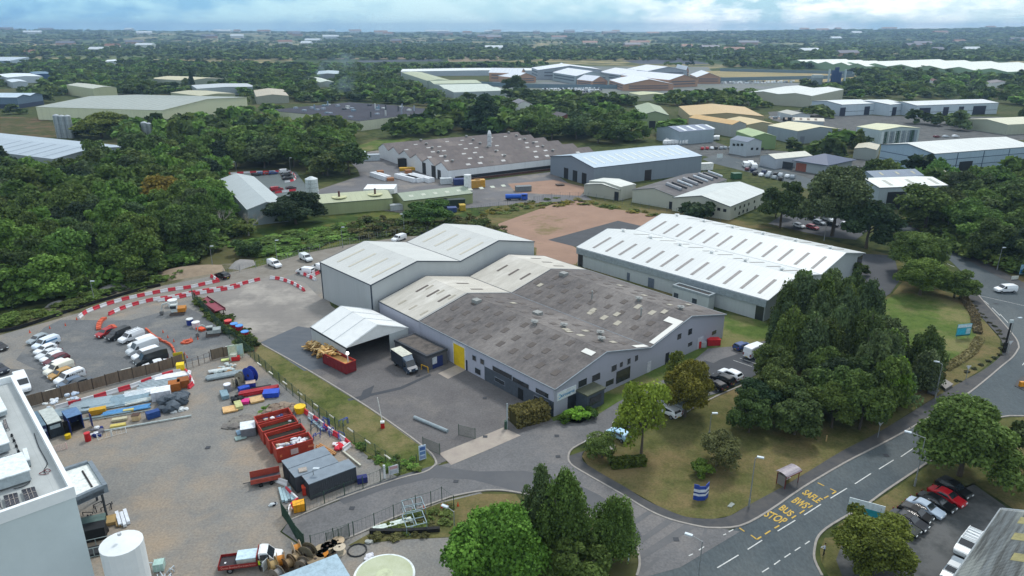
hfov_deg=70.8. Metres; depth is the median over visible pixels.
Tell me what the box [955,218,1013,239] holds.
broadleaf tree
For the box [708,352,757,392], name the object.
parking bays
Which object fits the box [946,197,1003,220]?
broadleaf tree
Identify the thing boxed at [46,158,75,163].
broadleaf tree
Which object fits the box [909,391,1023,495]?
broadleaf tree
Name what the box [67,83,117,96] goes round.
works building
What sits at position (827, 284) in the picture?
poplar tree
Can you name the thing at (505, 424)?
camera mast
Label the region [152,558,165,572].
water container
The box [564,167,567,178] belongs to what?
door
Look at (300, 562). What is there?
cable drum
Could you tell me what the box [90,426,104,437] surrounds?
rubbish pile
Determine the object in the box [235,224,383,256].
ground cover
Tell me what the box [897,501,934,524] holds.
parked car
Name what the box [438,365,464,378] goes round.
door ramp
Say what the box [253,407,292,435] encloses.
waste skip
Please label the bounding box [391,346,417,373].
box van
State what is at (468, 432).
yard gate
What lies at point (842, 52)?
farmhouse
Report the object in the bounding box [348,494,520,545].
weedy corner
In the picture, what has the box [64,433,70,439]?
yellow tub
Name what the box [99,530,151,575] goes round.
storage tank
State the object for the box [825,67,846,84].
process tower
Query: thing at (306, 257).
parked van
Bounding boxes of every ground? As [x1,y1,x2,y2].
[0,30,1023,575]
[357,59,442,61]
[626,58,707,63]
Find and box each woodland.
[0,26,1023,61]
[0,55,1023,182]
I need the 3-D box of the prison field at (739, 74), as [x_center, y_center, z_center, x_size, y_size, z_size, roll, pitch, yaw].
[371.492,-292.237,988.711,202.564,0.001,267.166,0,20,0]
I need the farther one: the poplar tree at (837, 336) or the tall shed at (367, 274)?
the tall shed at (367, 274)
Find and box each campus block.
[488,68,525,80]
[498,72,535,82]
[532,63,600,79]
[553,68,608,83]
[577,75,607,84]
[601,68,638,79]
[609,75,672,90]
[621,70,697,86]
[628,64,687,74]
[676,64,688,75]
[690,70,720,83]
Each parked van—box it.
[12,369,31,392]
[31,333,60,349]
[42,358,74,375]
[53,366,85,384]
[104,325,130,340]
[117,327,145,343]
[125,335,159,355]
[127,333,152,347]
[131,344,158,359]
[133,346,168,366]
[267,258,281,268]
[269,186,283,191]
[279,169,289,173]
[295,266,314,273]
[298,252,312,261]
[312,263,320,271]
[391,233,406,241]
[661,399,688,414]
[743,341,762,358]
[953,525,983,557]
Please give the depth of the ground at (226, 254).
434.38 m
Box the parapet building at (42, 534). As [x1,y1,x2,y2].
[0,375,94,575]
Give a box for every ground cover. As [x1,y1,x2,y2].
[0,214,239,307]
[0,269,182,328]
[14,280,159,324]
[192,298,257,344]
[194,300,260,350]
[225,221,388,256]
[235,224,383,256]
[257,404,269,413]
[345,216,508,237]
[347,213,507,237]
[347,217,506,235]
[352,441,419,470]
[359,444,422,473]
[367,503,454,542]
[386,506,454,535]
[478,197,659,217]
[480,197,651,216]
[904,216,1023,273]
[905,217,1023,275]
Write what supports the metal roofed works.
on the ground at (226, 254)
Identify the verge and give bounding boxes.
[248,341,434,475]
[902,218,1023,281]
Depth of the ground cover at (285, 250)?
214.22 m
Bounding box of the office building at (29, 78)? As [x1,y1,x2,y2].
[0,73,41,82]
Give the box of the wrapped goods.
[150,385,170,401]
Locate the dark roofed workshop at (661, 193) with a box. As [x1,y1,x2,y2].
[632,170,726,208]
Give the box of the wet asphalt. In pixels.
[261,326,348,370]
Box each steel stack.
[238,384,278,396]
[248,384,270,389]
[308,417,324,430]
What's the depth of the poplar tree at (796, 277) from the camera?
151.11 m
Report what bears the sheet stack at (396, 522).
on the site yard at (185, 498)
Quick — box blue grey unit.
[0,93,43,108]
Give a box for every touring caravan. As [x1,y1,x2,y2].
[742,161,749,166]
[750,162,757,168]
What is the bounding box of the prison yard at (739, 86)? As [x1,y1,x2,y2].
[492,66,799,97]
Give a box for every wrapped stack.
[370,171,390,180]
[394,173,419,182]
[408,173,434,182]
[409,174,423,182]
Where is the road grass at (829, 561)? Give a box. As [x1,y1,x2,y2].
[820,417,1023,575]
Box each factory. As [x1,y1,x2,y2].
[191,83,252,94]
[379,131,593,181]
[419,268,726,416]
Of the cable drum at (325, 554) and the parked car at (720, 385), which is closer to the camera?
the cable drum at (325, 554)
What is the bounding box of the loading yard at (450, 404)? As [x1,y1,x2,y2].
[262,309,552,463]
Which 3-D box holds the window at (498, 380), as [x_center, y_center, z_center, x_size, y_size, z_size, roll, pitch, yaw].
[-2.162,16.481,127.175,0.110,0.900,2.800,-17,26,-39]
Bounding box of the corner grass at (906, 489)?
[838,447,1023,525]
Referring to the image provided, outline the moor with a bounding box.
[0,117,56,137]
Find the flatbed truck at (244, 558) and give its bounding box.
[217,544,284,573]
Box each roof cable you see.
[12,435,30,488]
[34,433,47,473]
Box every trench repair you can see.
[635,511,651,523]
[639,519,672,542]
[640,524,696,558]
[640,557,659,572]
[698,528,707,547]
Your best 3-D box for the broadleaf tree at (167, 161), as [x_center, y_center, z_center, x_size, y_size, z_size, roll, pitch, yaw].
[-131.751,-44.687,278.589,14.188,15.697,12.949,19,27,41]
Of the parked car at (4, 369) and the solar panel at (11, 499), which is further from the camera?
the parked car at (4, 369)
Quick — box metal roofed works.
[0,133,120,164]
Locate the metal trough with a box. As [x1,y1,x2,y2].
[219,389,229,399]
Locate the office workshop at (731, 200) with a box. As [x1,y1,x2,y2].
[672,181,764,219]
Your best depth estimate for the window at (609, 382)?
126.14 m
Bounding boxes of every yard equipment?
[364,153,379,160]
[390,203,402,210]
[397,158,406,167]
[399,167,414,170]
[433,198,464,208]
[440,177,451,184]
[447,206,456,212]
[453,178,463,184]
[459,203,465,210]
[471,179,479,188]
[476,179,484,186]
[515,185,531,191]
[701,162,713,170]
[730,172,742,178]
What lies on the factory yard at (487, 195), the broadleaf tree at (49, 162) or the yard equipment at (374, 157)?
the yard equipment at (374, 157)
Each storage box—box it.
[81,513,106,523]
[145,408,160,419]
[196,326,205,331]
[237,384,249,391]
[240,420,255,436]
[241,398,249,404]
[245,380,255,387]
[262,388,279,398]
[357,474,367,484]
[701,341,706,347]
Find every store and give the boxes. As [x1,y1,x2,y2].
[363,184,396,193]
[394,333,447,370]
[589,178,634,199]
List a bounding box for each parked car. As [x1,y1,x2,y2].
[0,341,8,350]
[0,363,9,373]
[26,332,49,344]
[33,342,57,354]
[34,347,62,359]
[39,350,62,361]
[42,352,69,365]
[42,358,64,369]
[47,366,70,379]
[56,375,80,387]
[94,326,114,337]
[142,358,167,365]
[214,271,230,279]
[281,176,292,179]
[285,186,296,189]
[606,427,632,442]
[662,404,682,419]
[709,372,736,385]
[713,379,727,391]
[717,368,743,380]
[732,341,749,351]
[792,222,805,228]
[806,223,819,229]
[812,219,825,224]
[821,216,832,220]
[826,220,839,226]
[884,513,921,538]
[890,507,930,532]
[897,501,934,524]
[905,495,946,519]
[916,489,957,514]
[927,483,967,508]
[934,475,973,499]
[940,555,963,575]
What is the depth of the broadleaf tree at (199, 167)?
263.76 m
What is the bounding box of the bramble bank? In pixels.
[351,216,491,239]
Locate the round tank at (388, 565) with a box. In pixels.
[354,554,414,575]
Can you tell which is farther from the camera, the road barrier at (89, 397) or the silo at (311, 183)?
the silo at (311, 183)
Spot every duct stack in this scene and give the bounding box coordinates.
[54,405,83,418]
[69,395,112,408]
[84,403,114,412]
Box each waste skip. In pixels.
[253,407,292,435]
[258,415,297,444]
[264,423,305,453]
[271,432,313,462]
[316,343,355,373]
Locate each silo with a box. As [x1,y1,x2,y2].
[52,114,61,137]
[58,115,67,138]
[64,115,74,137]
[140,121,146,133]
[146,123,151,133]
[305,176,318,193]
[464,174,470,187]
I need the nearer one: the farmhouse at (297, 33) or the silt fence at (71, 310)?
the silt fence at (71, 310)
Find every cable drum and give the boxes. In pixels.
[231,377,238,387]
[234,371,244,382]
[242,366,257,380]
[267,556,278,569]
[268,565,284,575]
[276,552,284,565]
[281,555,295,571]
[286,549,301,561]
[291,539,302,554]
[294,556,308,568]
[298,542,317,557]
[306,553,323,563]
[316,544,328,554]
[317,549,328,557]
[321,541,334,555]
[324,539,336,552]
[332,536,344,544]
[333,543,345,556]
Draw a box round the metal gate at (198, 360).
[185,353,210,367]
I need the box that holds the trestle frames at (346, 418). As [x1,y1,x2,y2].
[311,417,348,441]
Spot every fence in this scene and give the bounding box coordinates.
[0,284,160,332]
[25,353,185,405]
[191,289,399,473]
[210,344,233,359]
[226,227,424,272]
[287,454,416,517]
[309,486,453,543]
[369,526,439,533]
[476,192,720,220]
[479,68,854,88]
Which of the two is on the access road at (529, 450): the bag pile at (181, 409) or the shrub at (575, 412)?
the shrub at (575, 412)
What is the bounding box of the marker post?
[383,465,385,478]
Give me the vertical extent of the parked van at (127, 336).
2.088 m
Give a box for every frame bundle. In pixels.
[157,565,174,575]
[293,408,319,431]
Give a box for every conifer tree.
[188,68,194,84]
[459,92,503,131]
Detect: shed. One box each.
[6,79,27,87]
[106,59,116,63]
[152,76,223,85]
[219,173,287,225]
[308,77,332,86]
[317,70,338,78]
[319,223,534,312]
[391,185,504,210]
[402,71,447,88]
[428,80,481,88]
[434,84,491,89]
[439,87,505,99]
[584,183,636,200]
[635,102,668,127]
[678,104,763,123]
[688,114,745,136]
[728,116,773,132]
[760,151,811,168]
[770,117,824,125]
[778,110,809,120]
[853,142,879,159]
[968,117,1023,134]
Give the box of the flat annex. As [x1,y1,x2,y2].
[672,283,715,309]
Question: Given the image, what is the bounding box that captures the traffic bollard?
[1018,381,1023,386]
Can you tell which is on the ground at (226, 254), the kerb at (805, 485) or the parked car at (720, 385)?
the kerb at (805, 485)
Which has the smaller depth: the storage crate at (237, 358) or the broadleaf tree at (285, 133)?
the storage crate at (237, 358)
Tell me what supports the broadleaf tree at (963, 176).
on the ground at (226, 254)
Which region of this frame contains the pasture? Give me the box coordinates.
[44,54,158,58]
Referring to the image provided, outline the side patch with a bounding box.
[704,361,723,374]
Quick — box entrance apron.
[439,428,520,464]
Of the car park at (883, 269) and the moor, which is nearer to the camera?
the car park at (883, 269)
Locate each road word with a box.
[764,511,787,522]
[779,505,793,515]
[791,497,809,507]
[802,490,822,502]
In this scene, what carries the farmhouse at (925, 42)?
on the ground at (226, 254)
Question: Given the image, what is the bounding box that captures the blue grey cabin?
[280,554,349,575]
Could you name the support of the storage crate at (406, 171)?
on the ground at (226, 254)
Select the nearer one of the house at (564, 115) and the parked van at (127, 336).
the parked van at (127, 336)
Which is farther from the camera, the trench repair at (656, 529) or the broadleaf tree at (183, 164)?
the broadleaf tree at (183, 164)
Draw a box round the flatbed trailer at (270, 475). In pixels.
[243,466,280,486]
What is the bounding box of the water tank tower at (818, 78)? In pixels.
[811,75,823,86]
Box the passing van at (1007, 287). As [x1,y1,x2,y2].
[993,283,1018,293]
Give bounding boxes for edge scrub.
[0,263,235,334]
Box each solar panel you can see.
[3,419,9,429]
[3,492,19,507]
[21,487,37,500]
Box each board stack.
[110,422,125,428]
[111,416,127,422]
[123,408,133,412]
[234,400,242,409]
[234,435,246,440]
[316,443,336,454]
[342,451,360,465]
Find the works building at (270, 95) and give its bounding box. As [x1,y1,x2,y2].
[254,88,288,103]
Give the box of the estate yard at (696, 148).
[668,141,867,178]
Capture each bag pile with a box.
[42,397,58,407]
[64,391,79,400]
[170,406,188,413]
[364,552,373,560]
[365,539,372,543]
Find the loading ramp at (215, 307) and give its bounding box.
[201,296,225,314]
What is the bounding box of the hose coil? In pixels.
[347,543,366,556]
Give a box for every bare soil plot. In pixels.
[498,201,655,247]
[536,242,577,264]
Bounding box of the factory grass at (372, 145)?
[359,138,410,150]
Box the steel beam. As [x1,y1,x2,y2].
[413,415,448,432]
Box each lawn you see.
[551,314,768,420]
[582,281,999,518]
[883,293,975,359]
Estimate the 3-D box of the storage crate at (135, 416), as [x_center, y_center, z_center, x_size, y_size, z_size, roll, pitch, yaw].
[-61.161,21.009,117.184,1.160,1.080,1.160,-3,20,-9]
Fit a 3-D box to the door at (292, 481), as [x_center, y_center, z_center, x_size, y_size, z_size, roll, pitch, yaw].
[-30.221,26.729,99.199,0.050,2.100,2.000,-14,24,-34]
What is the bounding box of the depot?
[0,57,28,62]
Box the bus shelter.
[776,463,801,488]
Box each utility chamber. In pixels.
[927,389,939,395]
[940,379,952,390]
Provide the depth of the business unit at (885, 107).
530.05 m
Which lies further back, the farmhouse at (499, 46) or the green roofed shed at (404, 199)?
the farmhouse at (499, 46)
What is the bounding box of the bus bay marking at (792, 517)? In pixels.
[739,483,835,539]
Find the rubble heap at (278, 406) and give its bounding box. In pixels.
[257,401,296,414]
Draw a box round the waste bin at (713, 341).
[707,337,720,345]
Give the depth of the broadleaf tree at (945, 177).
261.76 m
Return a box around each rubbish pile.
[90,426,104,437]
[213,362,236,373]
[230,394,243,402]
[332,441,346,450]
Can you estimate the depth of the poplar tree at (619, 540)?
83.46 m
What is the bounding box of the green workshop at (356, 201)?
[319,188,392,215]
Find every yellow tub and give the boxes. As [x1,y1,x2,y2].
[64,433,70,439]
[294,403,305,414]
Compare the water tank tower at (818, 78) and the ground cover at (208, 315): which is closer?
the ground cover at (208, 315)
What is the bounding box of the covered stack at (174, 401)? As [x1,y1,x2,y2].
[156,390,190,413]
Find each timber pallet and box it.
[106,514,115,525]
[222,405,237,413]
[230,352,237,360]
[249,395,264,403]
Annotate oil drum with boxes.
[83,431,90,441]
[186,317,192,325]
[191,320,199,327]
[223,382,231,391]
[224,319,231,324]
[230,322,237,328]
[235,324,242,330]
[241,330,248,334]
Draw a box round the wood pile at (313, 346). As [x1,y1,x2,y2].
[301,340,323,358]
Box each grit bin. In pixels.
[176,362,184,370]
[292,499,304,513]
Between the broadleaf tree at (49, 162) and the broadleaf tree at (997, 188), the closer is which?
the broadleaf tree at (997, 188)
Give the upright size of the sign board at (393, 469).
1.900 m
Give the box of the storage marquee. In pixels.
[310,306,407,355]
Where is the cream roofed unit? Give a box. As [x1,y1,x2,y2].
[378,254,586,334]
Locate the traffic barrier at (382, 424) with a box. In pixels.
[377,397,384,428]
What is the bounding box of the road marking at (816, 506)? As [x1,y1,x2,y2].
[688,170,1023,571]
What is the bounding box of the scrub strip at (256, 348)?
[194,297,258,353]
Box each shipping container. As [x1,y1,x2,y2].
[34,411,49,439]
[39,407,72,438]
[61,407,93,433]
[281,446,330,483]
[288,454,337,493]
[302,459,356,499]
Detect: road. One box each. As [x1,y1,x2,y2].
[84,236,416,319]
[282,341,765,575]
[353,161,399,183]
[651,155,1023,575]
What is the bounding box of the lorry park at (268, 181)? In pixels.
[244,171,305,196]
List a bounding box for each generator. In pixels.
[82,519,107,542]
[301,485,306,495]
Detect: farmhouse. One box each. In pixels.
[0,27,13,30]
[23,30,41,33]
[55,41,75,44]
[88,47,103,49]
[124,40,143,43]
[135,43,155,47]
[136,31,152,34]
[201,34,217,37]
[217,30,232,32]
[230,34,243,37]
[278,40,291,43]
[292,32,302,35]
[300,41,312,44]
[305,38,321,42]
[322,35,338,38]
[348,29,361,31]
[374,30,387,33]
[391,39,401,42]
[437,32,452,34]
[477,34,493,37]
[484,35,501,38]
[485,45,502,49]
[551,35,566,38]
[564,30,574,32]
[582,41,597,43]
[602,31,616,33]
[623,42,640,46]
[630,40,649,44]
[700,45,719,47]
[724,47,744,49]
[738,40,758,44]
[799,48,818,50]
[815,28,828,30]
[830,36,841,38]
[836,50,859,55]
[882,27,896,28]
[905,43,922,47]
[912,41,931,45]
[962,47,979,48]
[1009,37,1023,41]
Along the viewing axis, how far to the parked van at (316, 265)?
189.08 m
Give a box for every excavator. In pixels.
[159,302,186,315]
[195,324,220,337]
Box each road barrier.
[55,402,68,408]
[68,398,80,404]
[81,395,93,399]
[94,391,106,397]
[106,300,114,305]
[106,388,118,395]
[118,384,130,391]
[130,381,140,388]
[140,377,151,381]
[187,381,193,388]
[274,478,288,485]
[288,504,292,515]
[332,430,339,437]
[339,434,345,440]
[342,442,351,451]
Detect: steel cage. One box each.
[401,496,425,518]
[402,510,426,534]
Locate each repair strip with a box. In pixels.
[348,374,430,400]
[359,386,373,400]
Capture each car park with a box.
[0,308,233,395]
[275,101,435,130]
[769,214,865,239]
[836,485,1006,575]
[861,254,898,295]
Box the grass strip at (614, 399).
[596,376,657,413]
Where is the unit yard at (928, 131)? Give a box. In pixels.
[768,110,1023,141]
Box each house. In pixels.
[512,99,532,109]
[552,112,567,118]
[987,79,1005,87]
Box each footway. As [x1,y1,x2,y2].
[569,347,1017,526]
[908,225,1023,288]
[969,294,1017,346]
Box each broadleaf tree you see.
[0,145,17,160]
[0,158,20,167]
[0,165,26,169]
[0,169,26,182]
[0,178,7,186]
[0,178,26,199]
[0,195,8,206]
[0,206,16,219]
[0,217,40,250]
[0,234,51,284]
[0,253,74,298]
[4,183,43,202]
[5,164,40,184]
[5,193,48,219]
[12,206,61,227]
[12,211,62,237]
[18,156,46,167]
[20,226,97,273]
[25,181,53,192]
[28,238,88,274]
[32,161,56,184]
[39,190,53,202]
[40,178,93,204]
[43,167,68,187]
[46,157,70,168]
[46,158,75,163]
[48,190,87,215]
[48,201,97,221]
[58,165,88,175]
[58,216,95,227]
[62,174,87,183]
[64,220,93,241]
[68,111,128,137]
[68,159,94,174]
[69,159,105,172]
[71,194,98,203]
[72,223,98,256]
[74,149,100,163]
[80,139,112,153]
[80,173,108,182]
[80,177,103,195]
[82,147,107,154]
[83,197,137,222]
[91,177,139,202]
[92,220,138,264]
[93,162,137,180]
[97,149,131,165]
[99,151,105,156]
[99,232,166,268]
[104,211,160,234]
[106,146,133,154]
[109,198,148,213]
[110,215,167,250]
[115,121,146,137]
[116,154,142,174]
[117,134,143,150]
[123,176,148,197]
[125,149,148,158]
[127,194,158,206]
[128,156,158,177]
[131,137,156,149]
[138,148,155,156]
[138,163,169,177]
[139,173,177,201]
[143,170,175,178]
[144,129,170,142]
[144,134,164,147]
[144,199,171,213]
[145,200,157,210]
[147,187,162,200]
[148,203,183,239]
[151,142,179,156]
[154,179,207,202]
[155,152,184,169]
[158,205,214,243]
[163,139,180,148]
[166,152,181,158]
[168,160,221,179]
[171,187,211,204]
[172,141,204,157]
[173,168,190,178]
[174,174,192,183]
[176,137,184,144]
[178,135,194,147]
[180,152,197,161]
[180,192,219,226]
[183,161,210,175]
[187,169,216,180]
[188,133,212,155]
[188,157,222,171]
[190,179,220,201]
[192,118,215,128]
[200,128,222,135]
[201,176,235,200]
[202,154,233,177]
[206,140,228,157]
[207,187,240,216]
[221,126,247,142]
[221,139,248,166]
[237,130,258,141]
[243,145,286,167]
[246,134,275,142]
[247,134,281,164]
[260,191,328,223]
[269,123,300,135]
[271,120,290,131]
[274,128,297,158]
[277,137,304,166]
[283,125,306,133]
[291,132,319,163]
[292,141,328,163]
[301,148,330,174]
[306,116,338,133]
[306,151,347,175]
[310,135,325,147]
[311,124,347,141]
[321,136,349,150]
[329,144,353,164]
[330,140,369,174]
[400,199,455,221]
[439,499,552,575]
[500,74,526,88]
[509,113,539,134]
[510,107,536,130]
[533,115,572,139]
[541,532,612,575]
[557,115,593,138]
[567,109,594,135]
[583,120,608,142]
[598,119,630,143]
[603,110,626,120]
[610,379,671,453]
[614,114,636,131]
[625,109,647,131]
[661,358,716,416]
[663,350,690,384]
[726,388,772,432]
[735,377,786,405]
[752,342,795,374]
[757,181,805,227]
[757,363,796,406]
[770,391,824,439]
[780,374,817,401]
[791,165,874,235]
[800,368,816,385]
[805,381,862,427]
[806,346,841,368]
[809,365,874,417]
[811,356,849,382]
[829,502,921,575]
[838,199,908,247]
[840,371,896,429]
[844,354,897,395]
[857,159,881,170]
[860,379,896,418]
[872,158,899,170]
[875,356,915,396]
[888,231,951,264]
[892,256,955,294]
[893,182,956,227]
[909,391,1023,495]
[926,157,960,171]
[936,269,983,297]
[937,186,967,221]
[938,196,1004,224]
[940,174,955,187]
[942,170,977,188]
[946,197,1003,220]
[955,179,989,191]
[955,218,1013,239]
[962,187,997,207]
[965,217,1018,261]
[968,165,995,174]
[974,190,1009,208]
[977,165,1022,182]
[977,173,996,184]
[985,227,1023,259]
[988,178,1023,189]
[992,184,1020,202]
[996,183,1023,214]
[1002,210,1020,220]
[1004,212,1023,228]
[1009,419,1023,449]
[1013,170,1023,179]
[1013,238,1023,262]
[1014,206,1023,211]
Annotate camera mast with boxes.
[504,403,507,429]
[1002,320,1013,352]
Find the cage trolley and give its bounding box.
[86,535,109,557]
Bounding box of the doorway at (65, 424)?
[62,420,72,433]
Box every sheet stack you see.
[115,508,130,526]
[137,376,181,389]
[153,370,190,380]
[278,485,293,502]
[372,516,412,527]
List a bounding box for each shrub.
[121,268,152,281]
[225,218,257,233]
[230,239,262,254]
[557,413,571,423]
[562,406,590,420]
[581,406,598,420]
[678,200,715,217]
[690,457,715,479]
[852,262,870,273]
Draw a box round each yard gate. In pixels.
[422,436,439,452]
[458,424,475,438]
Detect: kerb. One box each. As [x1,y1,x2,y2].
[261,343,437,519]
[344,489,640,575]
[567,347,1019,528]
[689,385,740,410]
[813,415,1023,575]
[978,295,1019,346]
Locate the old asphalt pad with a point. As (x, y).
(575, 239)
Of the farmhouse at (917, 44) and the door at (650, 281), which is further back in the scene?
the farmhouse at (917, 44)
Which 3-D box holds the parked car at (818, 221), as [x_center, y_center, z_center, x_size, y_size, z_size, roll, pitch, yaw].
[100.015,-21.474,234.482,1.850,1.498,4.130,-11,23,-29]
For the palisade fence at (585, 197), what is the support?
on the rough field at (496, 219)
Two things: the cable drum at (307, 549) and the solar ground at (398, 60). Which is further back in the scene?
the solar ground at (398, 60)
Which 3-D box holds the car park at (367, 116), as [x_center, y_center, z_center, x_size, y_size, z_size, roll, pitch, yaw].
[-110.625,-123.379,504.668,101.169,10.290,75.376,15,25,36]
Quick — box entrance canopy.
[64,460,108,515]
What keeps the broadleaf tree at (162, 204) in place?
on the ground at (226, 254)
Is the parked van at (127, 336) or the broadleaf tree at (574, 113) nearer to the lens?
the parked van at (127, 336)
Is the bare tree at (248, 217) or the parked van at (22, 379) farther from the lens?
the bare tree at (248, 217)
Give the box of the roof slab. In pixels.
[298,467,306,472]
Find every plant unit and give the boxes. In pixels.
[0,397,7,416]
[0,422,10,453]
[0,452,30,489]
[23,448,30,466]
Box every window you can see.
[475,367,480,375]
[492,365,511,379]
[495,377,504,385]
[512,376,528,388]
[535,387,548,398]
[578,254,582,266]
[578,377,586,387]
[591,372,600,382]
[605,378,613,386]
[611,364,616,372]
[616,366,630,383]
[755,305,763,320]
[782,161,792,169]
[857,255,862,262]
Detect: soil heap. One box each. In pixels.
[45,300,60,307]
[98,283,129,291]
[158,265,224,280]
[228,259,254,269]
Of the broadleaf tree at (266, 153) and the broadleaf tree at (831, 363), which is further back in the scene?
the broadleaf tree at (266, 153)
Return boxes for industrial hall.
[30,71,49,78]
[170,90,234,96]
[629,91,662,100]
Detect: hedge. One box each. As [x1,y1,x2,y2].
[508,397,551,428]
[609,454,647,469]
[944,335,985,370]
[959,295,982,333]
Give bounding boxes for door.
[282,463,288,481]
[289,472,295,490]
[303,479,309,498]
[422,162,425,173]
[431,165,435,177]
[433,355,442,368]
[437,169,440,178]
[453,343,464,368]
[518,388,522,400]
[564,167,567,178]
[572,170,576,181]
[582,173,586,183]
[614,192,618,200]
[644,169,651,180]
[647,361,650,372]
[648,277,653,287]
[649,121,655,127]
[665,352,669,363]
[697,336,703,348]
[800,136,804,143]
[959,161,972,170]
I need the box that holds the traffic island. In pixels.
[1015,376,1023,390]
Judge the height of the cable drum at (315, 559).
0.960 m
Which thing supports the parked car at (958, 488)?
on the car park at (932, 547)
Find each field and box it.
[338,57,427,58]
[448,56,504,61]
[477,198,904,295]
[706,71,855,81]
[771,42,825,44]
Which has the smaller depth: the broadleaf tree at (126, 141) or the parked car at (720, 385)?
the parked car at (720, 385)
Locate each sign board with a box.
[173,352,183,359]
[227,343,243,357]
[388,464,398,475]
[418,444,425,460]
[693,482,709,500]
[849,497,885,517]
[956,323,972,338]
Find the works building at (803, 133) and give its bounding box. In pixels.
[767,121,840,143]
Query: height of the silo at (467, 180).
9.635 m
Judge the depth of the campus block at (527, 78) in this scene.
850.87 m
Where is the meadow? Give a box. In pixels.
[237,208,479,267]
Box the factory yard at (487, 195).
[319,150,591,212]
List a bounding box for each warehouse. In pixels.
[36,95,247,119]
[401,68,531,75]
[550,145,702,183]
[576,213,865,320]
[790,59,893,70]
[848,59,1023,74]
[879,137,1023,171]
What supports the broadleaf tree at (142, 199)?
on the ground at (226, 254)
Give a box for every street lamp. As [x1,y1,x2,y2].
[441,504,455,572]
[684,532,702,575]
[748,456,763,506]
[904,430,925,486]
[934,361,942,397]
[1006,317,1021,350]
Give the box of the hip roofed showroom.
[782,153,855,173]
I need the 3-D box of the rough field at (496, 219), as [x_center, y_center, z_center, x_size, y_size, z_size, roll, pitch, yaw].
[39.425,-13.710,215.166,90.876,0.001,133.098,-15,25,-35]
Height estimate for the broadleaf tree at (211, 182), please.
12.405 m
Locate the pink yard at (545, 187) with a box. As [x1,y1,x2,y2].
[509,180,583,195]
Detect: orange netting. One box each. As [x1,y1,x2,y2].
[96,317,106,330]
[145,328,175,352]
[180,338,192,343]
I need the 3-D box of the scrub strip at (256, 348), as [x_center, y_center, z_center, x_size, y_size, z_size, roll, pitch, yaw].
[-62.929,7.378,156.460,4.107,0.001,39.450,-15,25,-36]
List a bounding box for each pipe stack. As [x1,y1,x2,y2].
[77,411,130,420]
[87,390,149,409]
[89,409,152,420]
[101,403,150,415]
[105,415,191,430]
[123,386,155,396]
[125,396,151,405]
[205,369,242,380]
[208,367,230,373]
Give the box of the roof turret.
[487,130,491,146]
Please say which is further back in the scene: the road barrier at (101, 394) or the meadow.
the meadow
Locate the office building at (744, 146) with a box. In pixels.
[729,135,763,155]
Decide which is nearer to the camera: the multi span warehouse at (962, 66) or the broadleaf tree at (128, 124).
the broadleaf tree at (128, 124)
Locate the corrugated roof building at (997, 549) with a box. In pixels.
[953,508,1023,575]
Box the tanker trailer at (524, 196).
[505,193,527,199]
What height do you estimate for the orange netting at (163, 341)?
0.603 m
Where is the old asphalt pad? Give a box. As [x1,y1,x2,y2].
[549,221,639,246]
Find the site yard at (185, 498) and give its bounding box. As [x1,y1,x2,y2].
[0,236,481,575]
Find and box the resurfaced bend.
[336,465,641,537]
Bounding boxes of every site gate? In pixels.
[280,501,304,544]
[325,523,349,540]
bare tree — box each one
[212,207,232,219]
[241,213,262,235]
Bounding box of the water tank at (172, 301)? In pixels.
[167,298,177,306]
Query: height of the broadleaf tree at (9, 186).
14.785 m
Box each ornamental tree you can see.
[584,430,616,461]
[700,428,742,471]
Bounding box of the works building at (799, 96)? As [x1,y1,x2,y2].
[746,85,843,106]
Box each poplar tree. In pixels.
[520,463,552,537]
[534,465,604,569]
[592,493,642,563]
[764,300,793,343]
[766,280,797,327]
[770,305,807,363]
[787,269,813,288]
[793,272,818,315]
[793,315,832,370]
[795,268,816,283]
[798,309,821,328]
[805,290,835,315]
[806,274,837,312]
[813,302,833,322]
[820,267,842,281]
[820,268,840,297]
[822,317,850,357]
[831,284,860,315]
[831,292,855,331]
[831,303,851,354]
[837,275,860,296]
[840,282,858,300]
[847,311,886,356]
[848,307,880,349]
[850,266,866,288]
[853,328,893,369]
[857,278,889,318]
[860,279,885,315]
[872,353,914,411]
[880,314,889,325]
[882,317,910,353]
[884,327,908,355]
[884,329,905,358]
[893,353,923,407]
[905,324,950,371]
[911,348,945,391]
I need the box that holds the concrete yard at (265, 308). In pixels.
[202,277,334,339]
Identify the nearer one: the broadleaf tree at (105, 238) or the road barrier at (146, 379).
the road barrier at (146, 379)
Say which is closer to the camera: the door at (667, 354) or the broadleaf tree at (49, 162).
the door at (667, 354)
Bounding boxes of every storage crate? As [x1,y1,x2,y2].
[88,405,106,415]
[131,412,140,421]
[168,379,180,391]
[177,376,189,388]
[231,355,239,361]
[404,169,411,173]
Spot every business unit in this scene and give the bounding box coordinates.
[656,124,714,144]
[736,128,776,148]
[812,99,874,115]
[856,123,919,143]
[864,169,945,177]
[865,176,959,209]
[866,99,901,115]
[897,99,998,116]
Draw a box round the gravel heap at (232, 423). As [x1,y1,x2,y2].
[221,413,256,429]
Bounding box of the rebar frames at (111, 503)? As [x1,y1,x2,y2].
[82,501,112,515]
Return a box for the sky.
[0,0,1023,31]
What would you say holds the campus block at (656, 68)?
on the ground at (226, 254)

